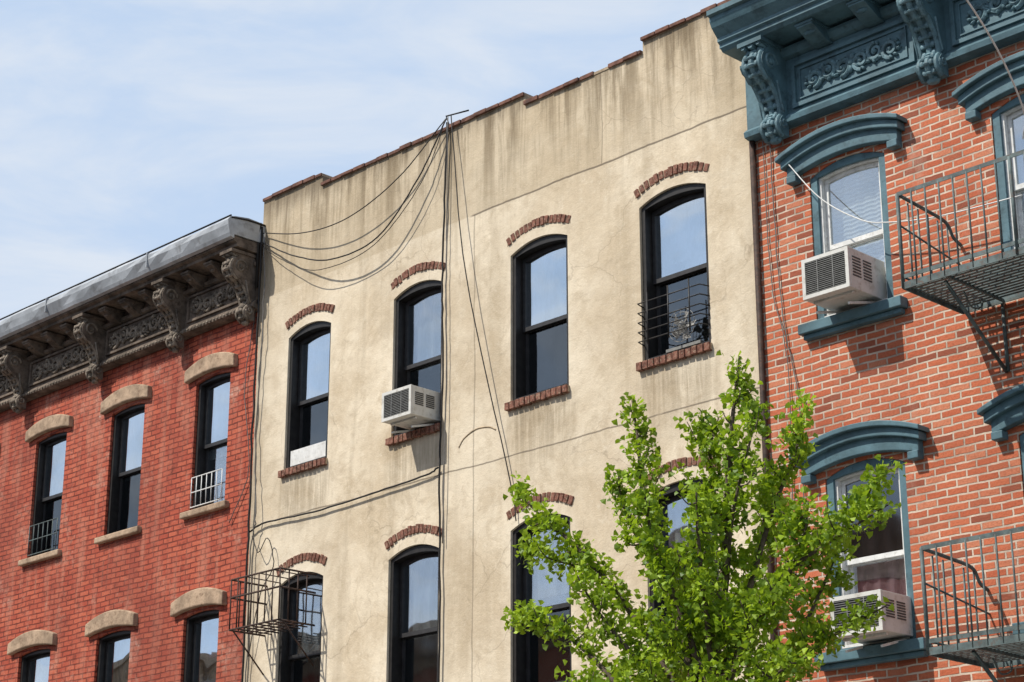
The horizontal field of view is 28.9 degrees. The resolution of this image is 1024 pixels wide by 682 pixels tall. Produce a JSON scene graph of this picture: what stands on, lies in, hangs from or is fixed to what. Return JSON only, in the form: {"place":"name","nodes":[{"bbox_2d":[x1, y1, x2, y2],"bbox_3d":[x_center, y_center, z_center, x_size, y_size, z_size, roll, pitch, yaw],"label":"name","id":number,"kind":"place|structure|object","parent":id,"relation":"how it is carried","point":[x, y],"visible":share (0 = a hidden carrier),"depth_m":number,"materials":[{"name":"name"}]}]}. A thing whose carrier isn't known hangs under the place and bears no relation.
{"place":"outdoors","nodes":[
{"label":"outdoors","id":0,"kind":"place"},
{"bbox_2d":[0,0,723,320],"label":"sky","id":1,"kind":"structure","parent":0,"point":[129,129],"materials":[{"name":"blue"}]},
{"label":"sidewalk","id":2,"kind":"structure","parent":0,"visible":0},
{"bbox_2d":[0,312,258,681],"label":"painted brick wall","id":3,"kind":"structure","parent":2,"relation":"on","point":[158,565],"depth_m":25.60,"materials":[{"name":"red brick"}]},
{"bbox_2d":[20,649,50,681],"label":"sash window","id":4,"kind":"structure","parent":3,"relation":"attached to","point":[34,666],"depth_m":26.68,"materials":[{"name":"glass"}]},
{"bbox_2d":[27,517,57,555],"bbox_3d":[-6.393,2.670,27.049,0.014,0.425,0.711,18,-26,-42],"label":"window grille","id":5,"kind":"object","parent":3,"relation":"attached to","point":[51,534],"depth_m":27.04,"materials":[{"name":"metal"}]},
{"bbox_2d":[30,432,66,556],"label":"sash window","id":6,"kind":"structure","parent":3,"relation":"attached to","point":[49,479],"depth_m":27.49,"materials":[{"name":"black glass"}]},
{"bbox_2d":[97,630,130,681],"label":"sash window","id":7,"kind":"structure","parent":3,"relation":"attached to","point":[113,657],"depth_m":25.39,"materials":[{"name":"black paint"}]},
{"bbox_2d":[7,352,237,655],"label":"stone lintels and sills","id":8,"kind":"object","parent":3,"relation":"attached to","point":[195,598],"visible":1,"depth_m":25.48,"materials":[{"name":"beige stone"}]},
{"bbox_2d":[107,404,144,533],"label":"sash window","id":9,"kind":"structure","parent":3,"relation":"attached to","point":[123,506],"depth_m":26.20,"materials":[{"name":"black glass"}]},
{"bbox_2d":[0,236,262,413],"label":"brackets and frieze","id":10,"kind":"object","parent":3,"relation":"attached to","point":[173,307],"visible":1,"depth_m":26.30,"materials":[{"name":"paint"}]},
{"bbox_2d":[0,216,264,339],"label":"metal flashing","id":11,"kind":"object","parent":10,"relation":"on","point":[207,238],"visible":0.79,"depth_m":25.86,"materials":[{"name":"metal"}]},
{"bbox_2d":[0,214,265,319],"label":"roof edge cable","id":12,"kind":"object","parent":10,"relation":"attached to","point":[257,260],"visible":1,"depth_m":25.33,"materials":[{"name":"black rubber"}]},
{"bbox_2d":[183,610,218,681],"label":"sash window","id":13,"kind":"structure","parent":3,"relation":"attached to","point":[200,659],"depth_m":24.07,"materials":[{"name":"black glass"}]},
{"bbox_2d":[190,468,222,507],"bbox_3d":[-3.776,1.821,24.524,0.014,0.395,0.641,18,-26,-42],"label":"window grille","id":14,"kind":"object","parent":3,"relation":"attached to","point":[216,485],"depth_m":24.52,"materials":[{"name":"white metal"}]},
{"bbox_2d":[193,372,230,508],"bbox_3d":[-3.397,1.367,25.065,0.930,2.270,1.320,18,-26,-42],"label":"sash window","id":15,"kind":"structure","parent":3,"relation":"attached to","point":[212,425],"depth_m":25.02,"materials":[{"name":"black glass"}]},
{"bbox_2d":[243,14,770,681],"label":"stucco wall","id":16,"kind":"structure","parent":2,"relation":"on","point":[589,156],"depth_m":21.22,"materials":[{"name":"beige paint"}]},
{"bbox_2d":[229,567,316,674],"bbox_3d":[-2.721,3.182,22.505,0.529,1.048,0.922,18,-26,-42],"label":"iron window cage","id":17,"kind":"object","parent":16,"relation":"attached to","point":[238,628],"visible":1,"depth_m":22.43,"materials":[{"name":"black metal"}]},
{"bbox_2d":[278,572,322,681],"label":"sash window","id":18,"kind":"structure","parent":16,"relation":"attached to","point":[294,665],"depth_m":22.77,"materials":[{"name":"black glass"}]},
{"bbox_2d":[286,322,330,467],"bbox_3d":[-2.052,0.772,23.761,0.950,2.250,1.400,18,-26,-42],"label":"sash window","id":19,"kind":"structure","parent":16,"relation":"attached to","point":[308,405],"depth_m":23.66,"materials":[{"name":"black glass"}]},
{"bbox_2d":[290,441,326,466],"bbox_3d":[-2.376,1.323,23.243,0.030,0.190,0.650,18,-26,-42],"label":"white window panel","id":20,"kind":"structure","parent":19,"relation":"attached to","point":[308,453],"depth_m":23.23,"materials":[{"name":"white plastic"}]},
{"bbox_2d":[381,384,439,433],"bbox_3d":[-1.071,0.797,21.764,0.536,0.453,0.492,18,-26,-42],"label":"air conditioner","id":21,"kind":"object","parent":16,"relation":"attached to","point":[410,407],"visible":0.96,"depth_m":21.61,"materials":[{"name":"white metal"}]},
{"bbox_2d":[388,545,438,681],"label":"sash window","id":22,"kind":"structure","parent":16,"relation":"attached to","point":[414,618],"depth_m":21.45,"materials":[{"name":"black glass"}]},
{"bbox_2d":[393,281,441,436],"bbox_3d":[-0.699,0.325,22.459,0.950,2.250,1.420,18,-26,-42],"label":"sash window","id":23,"kind":"structure","parent":16,"relation":"attached to","point":[418,348],"depth_m":22.47,"materials":[{"name":"black glass"}]},
{"bbox_2d":[458,426,495,447],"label":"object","id":24,"kind":"object","parent":16,"relation":"attached to","point":[474,430],"visible":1,"depth_m":21.13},
{"bbox_2d":[276,161,716,674],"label":"brick arches and sills","id":25,"kind":"structure","parent":16,"relation":"attached to","point":[682,354],"depth_m":20.99,"materials":[{"name":"brown brick"}]},
{"bbox_2d":[263,0,730,201],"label":"brick coping","id":26,"kind":"object","parent":16,"relation":"on","point":[628,57],"visible":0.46,"depth_m":22.02,"materials":[{"name":"ceramic"}]},
{"bbox_2d":[513,235,568,400],"bbox_3d":[0.643,-0.118,21.167,0.950,2.250,1.450,18,-26,-42],"label":"sash window","id":27,"kind":"structure","parent":16,"relation":"attached to","point":[540,321],"depth_m":21.03,"materials":[{"name":"black glass"}]},
{"bbox_2d":[513,514,571,681],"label":"sash window","id":28,"kind":"structure","parent":16,"relation":"attached to","point":[534,660],"depth_m":20.06,"materials":[{"name":"black glass"}]},
{"bbox_2d":[229,0,1023,681],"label":"utility cables","id":29,"kind":"object","parent":16,"relation":"attached to","point":[247,572],"visible":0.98,"depth_m":22.30,"materials":[{"name":"black rubber"}]},
{"bbox_2d":[637,278,710,345],"bbox_3d":[1.565,-0.274,19.399,0.133,0.540,0.874,18,-26,-42],"label":"window guard","id":30,"kind":"object","parent":16,"relation":"attached to","point":[667,314],"visible":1,"depth_m":19.34,"materials":[{"name":"black paint"}]},
{"bbox_2d":[641,184,710,359],"bbox_3d":[1.957,-0.551,19.902,0.950,2.250,1.480,18,-26,-42],"label":"sash window","id":31,"kind":"structure","parent":16,"relation":"attached to","point":[674,241],"depth_m":19.77,"materials":[{"name":"black glass"}]},
{"bbox_2d":[666,308,703,352],"bbox_3d":[1.661,-0.126,19.345,0.098,0.404,0.440,18,-26,-42],"label":"window fan","id":32,"kind":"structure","parent":31,"relation":"attached to","point":[680,325],"depth_m":19.32,"materials":[{"name":"plastic"}]},
{"bbox_2d":[649,480,721,662],"bbox_3d":[1.957,2.324,18.916,0.950,2.270,1.480,18,-26,-42],"label":"sash window","id":33,"kind":"structure","parent":16,"relation":"attached to","point":[674,514],"depth_m":19.09,"materials":[{"name":"black glass"}]},
{"bbox_2d":[749,140,776,645],"bbox_3d":[2.324,2.431,17.730,0.060,10.100,0.057,-8,-20,22],"label":"drain pipe","id":34,"kind":"object","parent":16,"relation":"attached to","point":[758,293],"visible":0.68,"depth_m":18.67,"materials":[{"name":"metal"}]},
{"bbox_2d":[500,350,906,681],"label":"ginkgo tree","id":35,"kind":"object","parent":2,"relation":"on","point":[732,622],"visible":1,"depth_m":13.02,"materials":[{"name":"green plant"}]},
{"bbox_2d":[755,40,1023,681],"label":"brick wall","id":36,"kind":"structure","parent":2,"relation":"on","point":[938,372],"depth_m":17.30,"materials":[{"name":"red brick"}]},
{"bbox_2d":[811,152,893,318],"bbox_3d":[3.135,-0.968,18.178,0.105,1.532,0.842,18,-26,-42],"label":"window casing","id":37,"kind":"object","parent":36,"relation":"attached to","point":[833,167],"depth_m":18.23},
{"bbox_2d":[706,0,1023,144],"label":"cornice mouldings and brackets","id":38,"kind":"object","parent":36,"relation":"attached to","point":[804,61],"visible":1,"depth_m":18.51,"materials":[{"name":"teal paint"}]},
{"bbox_2d":[827,458,915,650],"bbox_3d":[3.135,1.837,17.216,0.105,1.642,0.842,18,-26,-42],"label":"window casing","id":39,"kind":"object","parent":36,"relation":"attached to","point":[848,470],"depth_m":17.10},
{"bbox_2d":[774,51,1023,671],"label":"window hoods and sills","id":40,"kind":"object","parent":36,"relation":"attached to","point":[974,96],"visible":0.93,"depth_m":17.41,"materials":[{"name":"teal paint"}]},
{"bbox_2d":[801,246,886,313],"bbox_3d":[2.984,-0.480,17.809,0.577,0.503,0.522,18,-26,-42],"label":"air conditioner","id":41,"kind":"object","parent":40,"relation":"attached to","point":[841,279],"visible":0.97,"depth_m":17.66,"materials":[{"name":"white metal"}]},
{"bbox_2d":[819,158,887,316],"bbox_3d":[3.429,-0.836,18.438,0.930,2.010,1.310,18,-26,-42],"label":"sash window","id":42,"kind":"structure","parent":40,"relation":"attached to","point":[852,190],"depth_m":18.41,"materials":[{"name":"white glass"}]},
{"bbox_2d":[830,589,912,652],"bbox_3d":[3.064,2.397,16.766,0.536,0.463,0.532,18,-26,-42],"label":"air conditioner","id":43,"kind":"object","parent":40,"relation":"attached to","point":[897,623],"visible":0.56,"depth_m":16.62,"materials":[{"name":"white metal"}]},
{"bbox_2d":[835,465,909,648],"bbox_3d":[3.429,1.968,17.477,0.930,2.120,1.310,18,-26,-42],"label":"sash window","id":44,"kind":"structure","parent":40,"relation":"attached to","point":[878,562],"depth_m":17.28,"materials":[{"name":"white glass"}]},
{"bbox_2d":[1001,103,1023,258],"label":"sash window","id":45,"kind":"structure","parent":40,"relation":"attached to","point":[1012,119],"depth_m":17.19,"materials":[{"name":"white glass"}]},
{"bbox_2d":[895,149,1023,681],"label":"fire escape","id":46,"kind":"object","parent":36,"relation":"attached to","point":[987,654],"visible":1,"depth_m":16.02,"materials":[{"name":"metal"}]},
{"bbox_2d":[992,94,1023,251],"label":"window casing","id":47,"kind":"object","parent":36,"relation":"attached to","point":[1002,177],"depth_m":17.11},
{"bbox_2d":[1020,433,1023,480],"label":"window casing","id":48,"kind":"object","parent":36,"relation":"attached to","point":[1022,444],"depth_m":16.32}
]}

